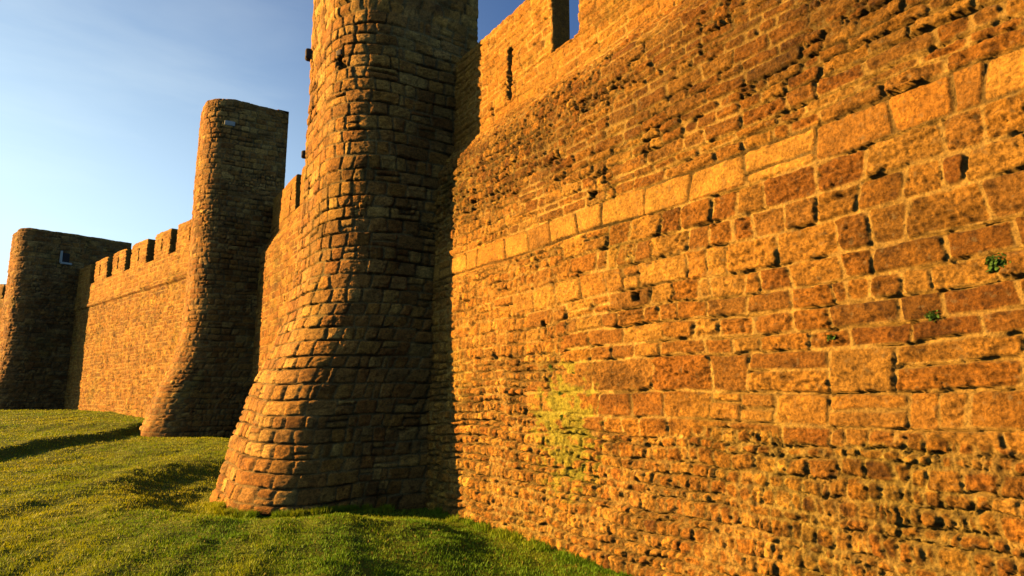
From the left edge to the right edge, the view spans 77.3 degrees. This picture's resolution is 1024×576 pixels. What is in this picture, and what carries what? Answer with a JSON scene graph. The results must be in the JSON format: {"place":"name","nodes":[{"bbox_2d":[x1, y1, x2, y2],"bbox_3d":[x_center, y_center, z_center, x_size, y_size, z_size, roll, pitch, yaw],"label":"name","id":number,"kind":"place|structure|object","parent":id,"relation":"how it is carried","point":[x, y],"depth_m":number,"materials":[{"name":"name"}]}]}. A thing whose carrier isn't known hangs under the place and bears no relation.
{"place":"outdoors","nodes":[
{"label":"outdoors","id":0,"kind":"place"},
{"bbox_2d":[0,0,579,283],"label":"sky","id":1,"kind":"structure","parent":0,"point":[102,102],"materials":[{"name":"blue"}]},
{"bbox_2d":[0,409,632,575],"bbox_3d":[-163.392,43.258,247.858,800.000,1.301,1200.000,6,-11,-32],"label":"ground","id":2,"kind":"structure","parent":0,"point":[183,470],"depth_m":8.29,"materials":[{"name":"green plant"}]},
{"bbox_2d":[0,284,5,327],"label":"castle wall","id":3,"kind":"structure","parent":2,"relation":"on","point":[2,289],"depth_m":45.54,"materials":[{"name":"brown stone"}]},
{"bbox_2d":[0,228,131,409],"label":"castle tower","id":4,"kind":"structure","parent":2,"relation":"on","point":[38,313],"depth_m":39.35,"materials":[{"name":"stone"}]},
{"bbox_2d":[59,251,71,264],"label":"window","id":5,"kind":"structure","parent":4,"relation":"in","point":[64,257],"depth_m":40.43,"materials":[{"name":"stone"}]},
{"bbox_2d":[63,219,191,417],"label":"castle wall","id":6,"kind":"structure","parent":2,"relation":"on","point":[128,308],"depth_m":33.37,"materials":[{"name":"brown stone"}]},
{"bbox_2d":[139,98,288,437],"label":"castle tower","id":7,"kind":"structure","parent":2,"relation":"on","point":[204,387],"depth_m":25.43,"materials":[{"name":"stone"}]},
{"bbox_2d":[251,166,304,385],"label":"castle wall","id":8,"kind":"structure","parent":2,"relation":"on","point":[277,262],"depth_m":23.78,"materials":[{"name":"brown stone"}]},
{"bbox_2d":[210,0,478,516],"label":"castle tower","id":9,"kind":"structure","parent":2,"relation":"on","point":[336,407],"depth_m":11.84,"materials":[{"name":"stone"}]},
{"bbox_2d":[425,0,1023,575],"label":"castle wall","id":10,"kind":"structure","parent":2,"relation":"on","point":[681,238],"depth_m":6.31,"materials":[{"name":"brown stone"}]},
{"bbox_2d":[822,333,835,340],"bbox_3d":[2.713,0.418,5.471,0.048,0.079,0.111,6,-11,-32],"label":"wall weed","id":11,"kind":"object","parent":10,"relation":"attached to","point":[829,337],"depth_m":5.46,"materials":[{"name":"green plant"}]},
{"bbox_2d":[924,310,938,322],"bbox_3d":[3.152,0.218,4.814,0.045,0.102,0.109,6,-11,-32],"label":"wall weed","id":12,"kind":"object","parent":10,"relation":"attached to","point":[930,315],"depth_m":4.81,"materials":[{"name":"green plant"}]},
{"bbox_2d":[985,253,1010,272],"bbox_3d":[3.401,-0.178,4.469,0.079,0.143,0.184,6,-11,-32],"label":"wall weed","id":13,"kind":"object","parent":10,"relation":"attached to","point":[993,264],"depth_m":4.48,"materials":[{"name":"green plant"}]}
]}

